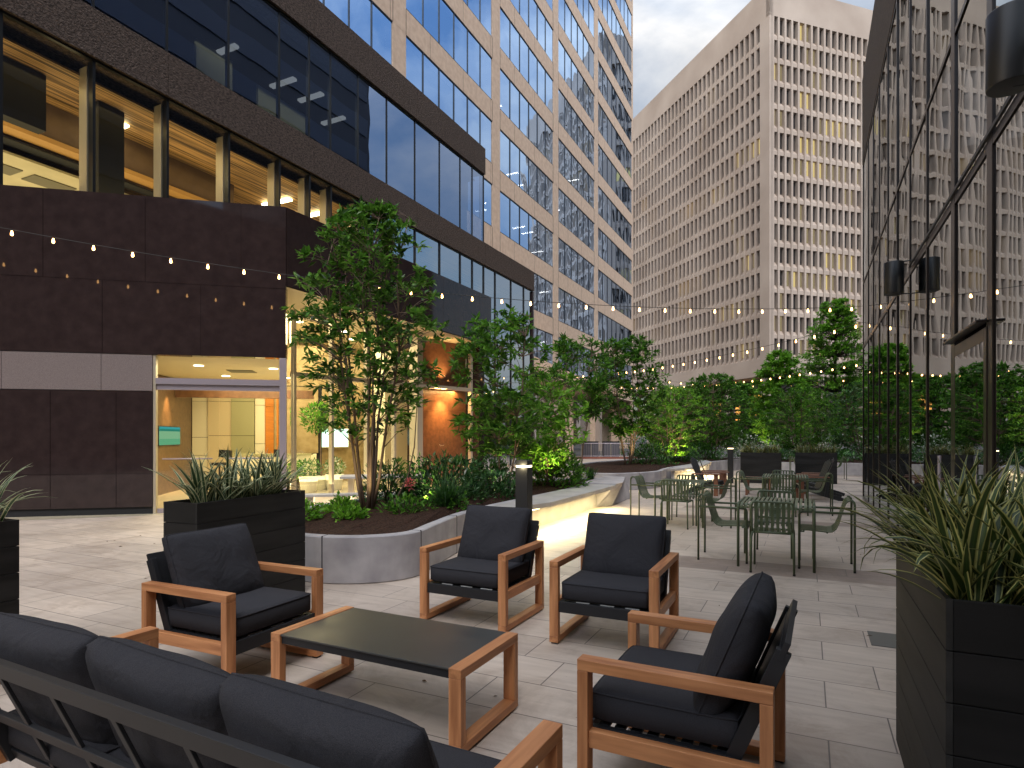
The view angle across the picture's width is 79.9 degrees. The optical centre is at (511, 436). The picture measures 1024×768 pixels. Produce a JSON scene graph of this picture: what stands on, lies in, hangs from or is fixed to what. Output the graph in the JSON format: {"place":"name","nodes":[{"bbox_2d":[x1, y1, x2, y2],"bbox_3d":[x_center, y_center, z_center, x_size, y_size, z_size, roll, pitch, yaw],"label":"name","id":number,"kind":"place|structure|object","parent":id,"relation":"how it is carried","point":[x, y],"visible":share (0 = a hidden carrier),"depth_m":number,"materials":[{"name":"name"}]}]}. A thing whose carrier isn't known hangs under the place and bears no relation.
{"place":"outdoors","nodes":[
{"label":"outdoors","id":0,"kind":"place"},
{"bbox_2d":[0,456,903,767],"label":"pavement","id":1,"kind":"structure","parent":0,"point":[88,574],"depth_m":5.13,"materials":[{"name":"grey tile"}]},
{"bbox_2d":[0,518,18,613],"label":"planter","id":2,"kind":"object","parent":1,"relation":"on","point":[9,565],"visible":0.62,"depth_m":3.79,"materials":[{"name":"black wood"}]},
{"bbox_2d":[141,523,322,673],"bbox_3d":[-1.837,1.071,4.038,0.800,0.898,0.800,0,0,25],"label":"lounge armchair","id":3,"kind":"object","parent":1,"relation":"on","point":[208,591],"visible":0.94,"depth_m":3.87,"materials":[{"name":"black fabric"}]},
{"bbox_2d":[163,489,304,591],"bbox_3d":[-2.407,1.020,5.429,0.360,0.997,1.260,0,0,21],"label":"planter","id":4,"kind":"object","parent":1,"relation":"on","point":[275,523],"visible":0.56,"depth_m":5.46,"materials":[{"name":"black wood"}]},
{"bbox_2d":[144,444,311,502],"bbox_3d":[-2.368,0.314,5.399,0.967,0.531,1.503,0,0,21],"label":"flax plant","id":5,"kind":"object","parent":4,"relation":"on","point":[228,485],"visible":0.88,"depth_m":5.31,"materials":[{"name":"green plant"}]},
{"bbox_2d":[0,185,490,519],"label":"granite entrance block","id":6,"kind":"structure","parent":1,"relation":"on","point":[112,359],"depth_m":12.05,"materials":[{"name":"black"}]},
{"bbox_2d":[290,292,293,489],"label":"window","id":7,"kind":"structure","parent":6,"relation":"in","point":[291,322],"depth_m":13.52,"materials":[{"name":"clear glass"}]},
{"bbox_2d":[297,400,341,489],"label":"indoor tree","id":8,"kind":"object","parent":6,"relation":"on","point":[321,483],"visible":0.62,"depth_m":17.29,"materials":[{"name":"green plant"}]},
{"bbox_2d":[0,227,857,312],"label":"string lights","id":9,"kind":"object","parent":6,"relation":"hanging from","point":[53,241],"visible":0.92,"depth_m":11.82,"materials":[{"name":"white glass"}]},
{"bbox_2d":[0,0,533,466],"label":"office podium","id":10,"kind":"object","parent":1,"relation":"on","point":[318,110],"visible":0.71,"depth_m":17.40,"materials":[{"name":"black"}]},
{"bbox_2d":[95,0,165,50],"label":"window","id":11,"kind":"structure","parent":10,"relation":"in","point":[147,18],"depth_m":14.28,"materials":[{"name":"blue glass"}]},
{"bbox_2d":[168,0,227,87],"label":"window","id":12,"kind":"structure","parent":10,"relation":"in","point":[197,29],"depth_m":15.68,"materials":[{"name":"blue glass"}]},
{"bbox_2d":[230,0,277,117],"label":"window","id":13,"kind":"structure","parent":10,"relation":"in","point":[253,23],"depth_m":17.21,"materials":[{"name":"blue glass"}]},
{"bbox_2d":[280,13,307,135],"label":"window","id":14,"kind":"structure","parent":10,"relation":"in","point":[293,41],"depth_m":18.48,"materials":[{"name":"blue glass"}]},
{"bbox_2d":[310,37,329,148],"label":"window","id":15,"kind":"structure","parent":10,"relation":"in","point":[319,56],"depth_m":19.47,"materials":[{"name":"blue glass"}]},
{"bbox_2d":[331,54,356,165],"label":"window","id":16,"kind":"structure","parent":10,"relation":"in","point":[343,80],"depth_m":20.48,"materials":[{"name":"blue glass"}]},
{"bbox_2d":[359,77,385,182],"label":"window","id":17,"kind":"structure","parent":10,"relation":"in","point":[372,104],"depth_m":21.84,"materials":[{"name":"blue glass"}]},
{"bbox_2d":[387,99,413,199],"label":"window","id":18,"kind":"structure","parent":10,"relation":"in","point":[400,127],"depth_m":23.35,"materials":[{"name":"blue glass"}]},
{"bbox_2d":[416,231,438,273],"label":"window","id":19,"kind":"structure","parent":10,"relation":"in","point":[429,257],"depth_m":25.08,"materials":[{"name":"glass"}]},
{"bbox_2d":[416,123,438,214],"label":"window","id":20,"kind":"structure","parent":10,"relation":"in","point":[427,146],"depth_m":25.01,"materials":[{"name":"blue glass"}]},
{"bbox_2d":[440,142,459,227],"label":"window","id":21,"kind":"structure","parent":10,"relation":"in","point":[449,161],"depth_m":26.55,"materials":[{"name":"blue glass"}]},
{"bbox_2d":[461,159,471,234],"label":"window","id":22,"kind":"structure","parent":10,"relation":"in","point":[466,170],"depth_m":27.87,"materials":[{"name":"blue glass"}]},
{"bbox_2d":[473,168,482,240],"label":"window","id":23,"kind":"structure","parent":10,"relation":"in","point":[477,177],"depth_m":28.81,"materials":[{"name":"blue glass"}]},
{"bbox_2d":[484,267,494,466],"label":"window","id":24,"kind":"structure","parent":10,"relation":"in","point":[489,276],"depth_m":29.98,"materials":[{"name":"glass"}]},
{"bbox_2d":[496,273,509,464],"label":"window","id":25,"kind":"structure","parent":10,"relation":"in","point":[502,284],"depth_m":31.27,"materials":[{"name":"glass"}]},
{"bbox_2d":[0,612,562,767],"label":"sofa","id":26,"kind":"object","parent":1,"relation":"on","point":[79,697],"visible":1,"depth_m":1.79,"materials":[{"name":"black fabric"}]},
{"bbox_2d":[271,606,517,749],"bbox_3d":[-0.661,1.304,3.425,1.248,0.408,0.613,0,0,27],"label":"coffee table","id":27,"kind":"object","parent":1,"relation":"on","point":[456,654],"visible":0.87,"depth_m":3.32,"materials":[{"name":"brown wood"}]},
{"bbox_2d":[304,478,596,583],"bbox_3d":[-0.514,1.240,11.086,2.948,0.559,9.914,0,0,26],"label":"raised planter","id":28,"kind":"object","parent":1,"relation":"on","point":[385,545],"visible":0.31,"depth_m":6.61,"materials":[{"name":"concrete"}]},
{"bbox_2d":[281,195,452,509],"bbox_3d":[-1.985,-1.071,8.355,2.268,4.231,2.276,0,0,43],"label":"magnolia tree","id":29,"kind":"object","parent":28,"relation":"on","point":[370,218],"visible":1,"depth_m":8.13,"materials":[{"name":"green plant"}]},
{"bbox_2d":[355,456,416,503],"bbox_3d":[-1.915,0.750,9.529,1.045,0.906,1.161,0,0,-27],"label":"evergreen shrub","id":30,"kind":"object","parent":28,"relation":"in","point":[392,478],"visible":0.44,"depth_m":9.46,"materials":[{"name":"green plant"}]},
{"bbox_2d":[374,492,433,514],"bbox_3d":[-1.441,0.904,8.182,0.750,0.347,0.775,0,0,40],"label":"ground perennial","id":31,"kind":"object","parent":28,"relation":"in","point":[411,506],"visible":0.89,"depth_m":8.12,"materials":[{"name":"green plant"}]},
{"bbox_2d":[389,450,497,503],"bbox_3d":[-1.053,0.675,9.821,1.613,0.987,1.952,0,0,22],"label":"evergreen shrub","id":32,"kind":"object","parent":28,"relation":"in","point":[425,472],"visible":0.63,"depth_m":9.60,"materials":[{"name":"green plant"}]},
{"bbox_2d":[471,465,514,500],"bbox_3d":[-0.275,0.809,10.369,1.002,0.700,1.257,0,0,22],"label":"evergreen shrub","id":33,"kind":"object","parent":28,"relation":"in","point":[499,486],"visible":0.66,"depth_m":10.22,"materials":[{"name":"green plant"}]},
{"bbox_2d":[445,303,560,481],"bbox_3d":[-0.223,-0.641,11.022,2.191,3.371,2.125,0,0,-37],"label":"young tree","id":34,"kind":"object","parent":28,"relation":"in","point":[492,351],"visible":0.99,"depth_m":10.78,"materials":[{"name":"green plant"}]},
{"bbox_2d":[503,368,592,484],"bbox_3d":[0.695,-0.193,12.517,1.912,2.474,1.826,0,0,9],"label":"young tree","id":35,"kind":"object","parent":28,"relation":"in","point":[560,425],"visible":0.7,"depth_m":12.16,"materials":[{"name":"green plant"}]},
{"bbox_2d":[513,432,592,489],"bbox_3d":[0.849,0.543,12.964,1.741,1.303,2.186,0,0,-2],"label":"evergreen shrub","id":36,"kind":"object","parent":28,"relation":"in","point":[553,477],"visible":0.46,"depth_m":12.62,"materials":[{"name":"green plant"}]},
{"bbox_2d":[536,331,618,479],"bbox_3d":[1.489,-0.687,13.987,1.866,3.458,1.896,0,0,21],"label":"young tree","id":37,"kind":"object","parent":28,"relation":"in","point":[589,384],"visible":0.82,"depth_m":13.84,"materials":[{"name":"green plant"}]},
{"bbox_2d":[420,505,543,631],"bbox_3d":[-0.230,1.071,5.237,0.800,0.898,0.800,0,0,26],"label":"lounge armchair","id":38,"kind":"object","parent":1,"relation":"on","point":[500,548],"visible":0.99,"depth_m":5.17,"materials":[{"name":"black fabric"}]},
{"bbox_2d":[515,460,531,519],"bbox_3d":[0.157,0.912,7.999,0.170,1.215,0.170,0,0,26],"label":"bollard lamp","id":39,"kind":"object","parent":1,"relation":"on","point":[523,483],"visible":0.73,"depth_m":7.93,"materials":[{"name":"black metal"}]},
{"bbox_2d":[494,476,629,525],"bbox_3d":[1.152,1.250,11.717,0.885,0.540,7.691,0,0,26],"label":"concrete bench","id":40,"kind":"object","parent":1,"relation":"on","point":[597,492],"visible":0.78,"depth_m":11.76,"materials":[{"name":"grey concrete"}]},
{"bbox_2d":[549,512,678,648],"bbox_3d":[0.806,1.071,4.676,0.800,0.898,0.800,0,0,25],"label":"lounge armchair","id":41,"kind":"object","parent":1,"relation":"on","point":[629,563],"visible":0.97,"depth_m":4.63,"materials":[{"name":"black fabric"}]},
{"bbox_2d":[565,456,740,489],"bbox_3d":[5.865,1.238,24.826,4.573,0.563,16.437,0,0,33],"label":"raised planter","id":42,"kind":"object","parent":1,"relation":"on","point":[652,473],"visible":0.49,"depth_m":19.88,"materials":[{"name":"concrete"}]},
{"bbox_2d":[593,333,671,464],"bbox_3d":[4.067,-1.287,21.553,2.940,4.667,2.934,0,0,-40],"label":"tree","id":43,"kind":"object","parent":42,"relation":"in","point":[634,356],"visible":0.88,"depth_m":21.20,"materials":[{"name":"green plant"}]},
{"bbox_2d":[634,384,709,460],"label":"tree","id":44,"kind":"object","parent":42,"relation":"in","point":[672,405],"visible":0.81,"depth_m":23.95,"materials":[{"name":"green plant"}]},
{"bbox_2d":[673,372,756,458],"bbox_3d":[9.203,-0.956,27.808,3.609,4.017,3.605,0,0,-6],"label":"tree","id":45,"kind":"object","parent":42,"relation":"on","point":[736,401],"visible":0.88,"depth_m":27.36,"materials":[{"name":"green plant"}]},
{"bbox_2d":[639,386,717,456],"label":"street tree","id":46,"kind":"object","parent":1,"relation":"on","point":[663,433],"visible":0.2,"depth_m":38.43,"materials":[{"name":"green plant"}]},
{"bbox_2d":[577,571,797,767],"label":"lounge armchair","id":47,"kind":"object","parent":1,"relation":"on","point":[724,695],"visible":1,"depth_m":2.41,"materials":[{"name":"black fabric"}]},
{"bbox_2d":[697,490,750,563],"bbox_3d":[2.671,1.111,7.667,0.587,0.819,0.563,0,0,26],"label":"garden armchair","id":48,"kind":"object","parent":1,"relation":"on","point":[711,503],"visible":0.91,"depth_m":7.59,"materials":[{"name":"green metal"}]},
{"bbox_2d":[686,383,766,449],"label":"street tree","id":49,"kind":"object","parent":1,"relation":"on","point":[747,388],"visible":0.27,"depth_m":38.38,"materials":[{"name":"green plant"}]},
{"bbox_2d":[740,452,781,482],"bbox_3d":[8.168,1.020,20.043,1.220,0.997,0.400,0,0,28],"label":"planter","id":50,"kind":"object","parent":1,"relation":"on","point":[755,464],"visible":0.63,"depth_m":19.89,"materials":[{"name":"black metal"}]},
{"bbox_2d":[749,501,795,576],"bbox_3d":[2.978,1.117,6.963,0.473,0.807,0.509,0,0,26],"label":"garden chair","id":51,"kind":"object","parent":1,"relation":"on","point":[766,529],"visible":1,"depth_m":6.78,"materials":[{"name":"green metal"}]},
{"bbox_2d":[737,496,815,572],"bbox_3d":[3.204,1.145,7.387,0.831,0.750,0.911,0,0,26],"label":"slatted table","id":52,"kind":"object","parent":1,"relation":"on","point":[745,500],"visible":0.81,"depth_m":7.16,"materials":[{"name":"metal"}]},
{"bbox_2d":[746,348,814,448],"bbox_3d":[15.295,-1.746,34.770,3.854,6.535,3.840,0,0,-16],"label":"street tree","id":53,"kind":"object","parent":1,"relation":"on","point":[780,367],"visible":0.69,"depth_m":34.36,"materials":[{"name":"green plant"}]},
{"bbox_2d":[795,452,836,483],"bbox_3d":[9.931,1.020,19.968,1.220,0.997,0.400,0,0,26],"label":"planter","id":54,"kind":"object","parent":1,"relation":"on","point":[810,462],"visible":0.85,"depth_m":19.80,"materials":[{"name":"black metal"}]},
{"bbox_2d":[782,458,862,475],"bbox_3d":[14.575,1.239,26.265,7.619,0.563,6.083,0,0,26],"label":"raised planter","id":55,"kind":"object","parent":1,"relation":"on","point":[854,467],"visible":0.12,"depth_m":23.97,"materials":[{"name":"concrete"}]},
{"bbox_2d":[759,386,842,452],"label":"tree","id":56,"kind":"object","parent":55,"relation":"in","point":[792,434],"visible":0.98,"depth_m":25.76,"materials":[{"name":"green plant"}]},
{"bbox_2d":[823,381,862,458],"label":"tree","id":57,"kind":"object","parent":55,"relation":"in","point":[847,392],"visible":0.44,"depth_m":26.50,"materials":[{"name":"green plant"}]},
{"bbox_2d":[798,496,855,573],"bbox_3d":[3.677,1.111,7.159,0.587,0.819,0.563,0,0,26],"label":"garden armchair","id":58,"kind":"object","parent":1,"relation":"on","point":[832,528],"visible":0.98,"depth_m":7.03,"materials":[{"name":"green metal"}]},
{"bbox_2d":[792,296,862,452],"bbox_3d":[19.330,-3.362,36.157,5.422,9.765,5.406,0,0,35],"label":"street tree","id":59,"kind":"object","parent":1,"relation":"on","point":[835,350],"visible":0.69,"depth_m":35.66,"materials":[{"name":"green plant"}]},
{"bbox_2d":[862,0,1023,540],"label":"glass pavilion","id":60,"kind":"structure","parent":1,"relation":"on","point":[943,210],"depth_m":6.26,"materials":[{"name":"brown metal"}]},
{"bbox_2d":[863,343,867,500],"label":"window","id":61,"kind":"structure","parent":60,"relation":"in","point":[865,351],"depth_m":14.22,"materials":[{"name":"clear glass"}]},
{"bbox_2d":[869,335,872,505],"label":"window","id":62,"kind":"structure","parent":60,"relation":"in","point":[871,339],"depth_m":12.89,"materials":[{"name":"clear glass"}]},
{"bbox_2d":[874,326,878,510],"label":"window","id":63,"kind":"structure","parent":60,"relation":"in","point":[876,334],"depth_m":11.96,"materials":[{"name":"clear glass"}]},
{"bbox_2d":[874,93,878,249],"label":"window","id":64,"kind":"structure","parent":60,"relation":"in","point":[876,114],"depth_m":11.96,"materials":[{"name":"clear glass"}]},
{"bbox_2d":[880,313,886,517],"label":"window","id":65,"kind":"structure","parent":60,"relation":"in","point":[883,325],"depth_m":10.86,"materials":[{"name":"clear glass"}]},
{"bbox_2d":[880,55,886,233],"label":"window","id":66,"kind":"structure","parent":60,"relation":"in","point":[883,85],"depth_m":10.86,"materials":[{"name":"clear glass"}]},
{"bbox_2d":[888,299,895,528],"bbox_3d":[6.045,-0.335,9.701,0.004,3.550,1.130,0,0,26],"label":"window","id":67,"kind":"structure","parent":60,"relation":"in","point":[892,311],"depth_m":9.71,"materials":[{"name":"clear glass"}]},
{"bbox_2d":[888,11,895,211],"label":"window","id":68,"kind":"structure","parent":60,"relation":"in","point":[892,42],"depth_m":9.71,"materials":[{"name":"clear glass"}]},
{"bbox_2d":[884,260,910,295],"bbox_3d":[5.048,-2.080,8.039,0.282,0.444,0.230,0,0,-8],"label":"wall lamp","id":69,"kind":"object","parent":60,"relation":"attached to","point":[894,278],"visible":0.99,"depth_m":7.94,"materials":[{"name":"black metal"}]},
{"bbox_2d":[898,279,908,540],"bbox_3d":[5.509,-0.335,8.594,0.005,3.550,1.210,0,0,26],"label":"window","id":70,"kind":"structure","parent":60,"relation":"in","point":[903,300],"depth_m":8.60,"materials":[{"name":"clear glass"}]},
{"bbox_2d":[898,164,908,277],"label":"window","id":71,"kind":"structure","parent":60,"relation":"in","point":[903,193],"depth_m":8.51,"materials":[{"name":"grey glass"}]},
{"bbox_2d":[898,0,908,183],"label":"window","id":72,"kind":"structure","parent":60,"relation":"in","point":[903,5],"depth_m":8.60,"materials":[{"name":"grey glass"}]},
{"bbox_2d":[911,253,925,509],"bbox_3d":[4.957,-0.335,7.450,0.003,3.550,1.210,0,0,26],"label":"window","id":73,"kind":"structure","parent":60,"relation":"in","point":[918,277],"depth_m":7.44,"materials":[{"name":"black glass"}]},
{"bbox_2d":[911,119,925,265],"bbox_3d":[4.957,-2.905,7.450,0.005,1.490,1.210,0,0,26],"label":"window","id":74,"kind":"structure","parent":60,"relation":"in","point":[918,157],"depth_m":7.44,"materials":[{"name":"grey glass"}]},
{"bbox_2d":[911,0,925,147],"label":"window","id":75,"kind":"structure","parent":60,"relation":"in","point":[918,7],"depth_m":7.51,"materials":[{"name":"grey glass"}]},
{"bbox_2d":[928,214,950,511],"bbox_3d":[4.378,-0.335,6.253,0.002,3.550,1.330,0,0,26],"label":"window","id":76,"kind":"structure","parent":60,"relation":"in","point":[939,251],"depth_m":6.21,"materials":[{"name":"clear glass"}]},
{"bbox_2d":[928,51,950,237],"bbox_3d":[4.378,-2.905,6.253,0.003,1.490,1.330,0,0,26],"label":"window","id":77,"kind":"structure","parent":60,"relation":"in","point":[939,112],"depth_m":6.26,"materials":[{"name":"grey glass"}]},
{"bbox_2d":[928,0,950,100],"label":"window","id":78,"kind":"structure","parent":60,"relation":"in","point":[939,11],"depth_m":6.36,"materials":[{"name":"grey glass"}]},
{"bbox_2d":[938,327,986,494],"bbox_3d":[3.741,0.350,5.089,0.194,2.340,1.160,0,0,26],"label":"door","id":79,"kind":"structure","parent":60,"relation":"in","point":[970,355],"depth_m":4.99,"materials":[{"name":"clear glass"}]},
{"bbox_2d":[956,157,986,332],"bbox_3d":[3.801,-1.505,5.060,0.002,1.210,1.200,0,0,26],"label":"window","id":80,"kind":"structure","parent":60,"relation":"in","point":[971,209],"depth_m":5.01,"materials":[{"name":"grey glass"}]},
{"bbox_2d":[956,0,986,192],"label":"window","id":81,"kind":"structure","parent":60,"relation":"in","point":[971,98],"depth_m":5.07,"materials":[{"name":"grey glass"}]},
{"bbox_2d":[985,0,1023,97],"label":"wall lamp","id":82,"kind":"object","parent":60,"relation":"attached to","point":[1004,50],"visible":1,"depth_m":3.35,"materials":[{"name":"black metal"}]},
{"bbox_2d":[994,100,1023,497],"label":"window","id":83,"kind":"structure","parent":60,"relation":"in","point":[1009,148],"depth_m":4.09,"materials":[{"name":"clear glass"}]},
{"bbox_2d":[896,542,1023,767],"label":"planter","id":84,"kind":"object","parent":1,"relation":"on","point":[959,683],"visible":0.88,"depth_m":1.95,"materials":[{"name":"black wood"}]},
{"bbox_2d":[828,444,1023,604],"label":"flax plant","id":85,"kind":"object","parent":84,"relation":"in","point":[963,542],"visible":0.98,"depth_m":2.07,"materials":[{"name":"green plant"}]},
{"bbox_2d":[564,438,862,457],"bbox_3d":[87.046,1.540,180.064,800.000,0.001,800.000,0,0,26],"label":"ground","id":86,"kind":"structure","parent":0,"point":[578,452],"depth_m":63.28,"materials":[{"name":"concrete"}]},
{"bbox_2d":[319,0,632,452],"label":"office tower","id":87,"kind":"structure","parent":86,"relation":"on","point":[534,98],"depth_m":52.59,"materials":[{"name":"brown"}]},
{"bbox_2d":[319,0,392,64],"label":"window","id":88,"kind":"structure","parent":87,"relation":"in","point":[365,18],"depth_m":31.02,"materials":[{"name":"blue glass"}]},
{"bbox_2d":[406,35,491,162],"bbox_3d":[-3.668,-20.755,38.482,0.078,3.050,10.300,0,0,26],"label":"window","id":89,"kind":"structure","parent":87,"relation":"in","point":[421,71],"depth_m":37.83,"materials":[{"name":"blue glass"}]},
{"bbox_2d":[406,0,491,99],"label":"window","id":90,"kind":"structure","parent":87,"relation":"in","point":[436,17],"depth_m":38.70,"materials":[{"name":"blue glass"}]},
{"bbox_2d":[500,191,552,266],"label":"window","id":91,"kind":"structure","parent":87,"relation":"in","point":[516,223],"depth_m":48.30,"materials":[{"name":"blue glass"}]},
{"bbox_2d":[500,129,552,215],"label":"window","id":92,"kind":"structure","parent":87,"relation":"in","point":[515,164],"depth_m":48.30,"materials":[{"name":"blue glass"}]},
{"bbox_2d":[500,68,552,164],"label":"window","id":93,"kind":"structure","parent":87,"relation":"in","point":[513,103],"depth_m":48.30,"materials":[{"name":"blue glass"}]},
{"bbox_2d":[500,6,552,113],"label":"window","id":94,"kind":"structure","parent":87,"relation":"in","point":[512,43],"depth_m":48.30,"materials":[{"name":"blue glass"}]},
{"bbox_2d":[504,254,552,317],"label":"window","id":95,"kind":"structure","parent":87,"relation":"in","point":[543,288],"depth_m":51.60,"materials":[{"name":"glass"}]},
{"bbox_2d":[510,0,552,62],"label":"window","id":96,"kind":"structure","parent":87,"relation":"in","point":[529,11],"depth_m":50.35,"materials":[{"name":"blue glass"}]},
{"bbox_2d":[558,287,594,337],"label":"window","id":97,"kind":"structure","parent":87,"relation":"in","point":[576,316],"depth_m":58.72,"materials":[{"name":"grey glass"}]},
{"bbox_2d":[558,237,594,293],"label":"window","id":98,"kind":"structure","parent":87,"relation":"in","point":[571,264],"depth_m":58.72,"materials":[{"name":"grey glass"}]},
{"bbox_2d":[558,187,594,251],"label":"window","id":99,"kind":"structure","parent":87,"relation":"in","point":[570,215],"depth_m":58.72,"materials":[{"name":"grey glass"}]},
{"bbox_2d":[558,137,594,209],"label":"window","id":100,"kind":"structure","parent":87,"relation":"in","point":[569,167],"depth_m":58.72,"materials":[{"name":"grey glass"}]},
{"bbox_2d":[558,88,594,165],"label":"window","id":101,"kind":"structure","parent":87,"relation":"in","point":[568,118],"depth_m":58.72,"materials":[{"name":"grey glass"}]},
{"bbox_2d":[558,38,594,124],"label":"window","id":102,"kind":"structure","parent":87,"relation":"in","point":[567,68],"depth_m":58.72,"materials":[{"name":"blue glass"}]},
{"bbox_2d":[558,0,594,79],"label":"window","id":103,"kind":"structure","parent":87,"relation":"in","point":[566,18],"depth_m":58.89,"materials":[{"name":"blue glass"}]},
{"bbox_2d":[598,311,631,351],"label":"window","id":104,"kind":"structure","parent":87,"relation":"in","point":[607,327],"depth_m":69.00,"materials":[{"name":"grey glass"}]},
{"bbox_2d":[598,269,631,319],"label":"window","id":105,"kind":"structure","parent":87,"relation":"in","point":[610,292],"depth_m":70.22,"materials":[{"name":"grey glass"}]},
{"bbox_2d":[598,227,631,283],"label":"window","id":106,"kind":"structure","parent":87,"relation":"in","point":[608,250],"depth_m":70.60,"materials":[{"name":"grey glass"}]},
{"bbox_2d":[598,186,631,248],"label":"window","id":107,"kind":"structure","parent":87,"relation":"in","point":[607,210],"depth_m":70.60,"materials":[{"name":"grey glass"}]},
{"bbox_2d":[598,144,631,213],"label":"window","id":108,"kind":"structure","parent":87,"relation":"in","point":[606,168],"depth_m":70.60,"materials":[{"name":"grey glass"}]},
{"bbox_2d":[598,102,631,178],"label":"window","id":109,"kind":"structure","parent":87,"relation":"in","point":[606,128],"depth_m":70.60,"materials":[{"name":"grey glass"}]},
{"bbox_2d":[598,60,631,143],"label":"window","id":110,"kind":"structure","parent":87,"relation":"in","point":[605,86],"depth_m":70.22,"materials":[{"name":"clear glass"}]},
{"bbox_2d":[598,18,631,106],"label":"window","id":111,"kind":"structure","parent":87,"relation":"in","point":[605,46],"depth_m":70.22,"materials":[{"name":"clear glass"}]},
{"bbox_2d":[598,0,631,70],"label":"window","id":112,"kind":"structure","parent":87,"relation":"in","point":[605,6],"depth_m":71.33,"materials":[{"name":"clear glass"}]},
{"bbox_2d":[633,0,872,444],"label":"concrete grid building","id":113,"kind":"structure","parent":0,"point":[747,168],"depth_m":109.18,"materials":[{"name":"beige concrete"}]},
{"bbox_2d":[705,19,863,364],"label":"windows","id":114,"kind":"structure","parent":113,"relation":"in","point":[774,19],"depth_m":107.71,"materials":[{"name":"grey glass"}]},
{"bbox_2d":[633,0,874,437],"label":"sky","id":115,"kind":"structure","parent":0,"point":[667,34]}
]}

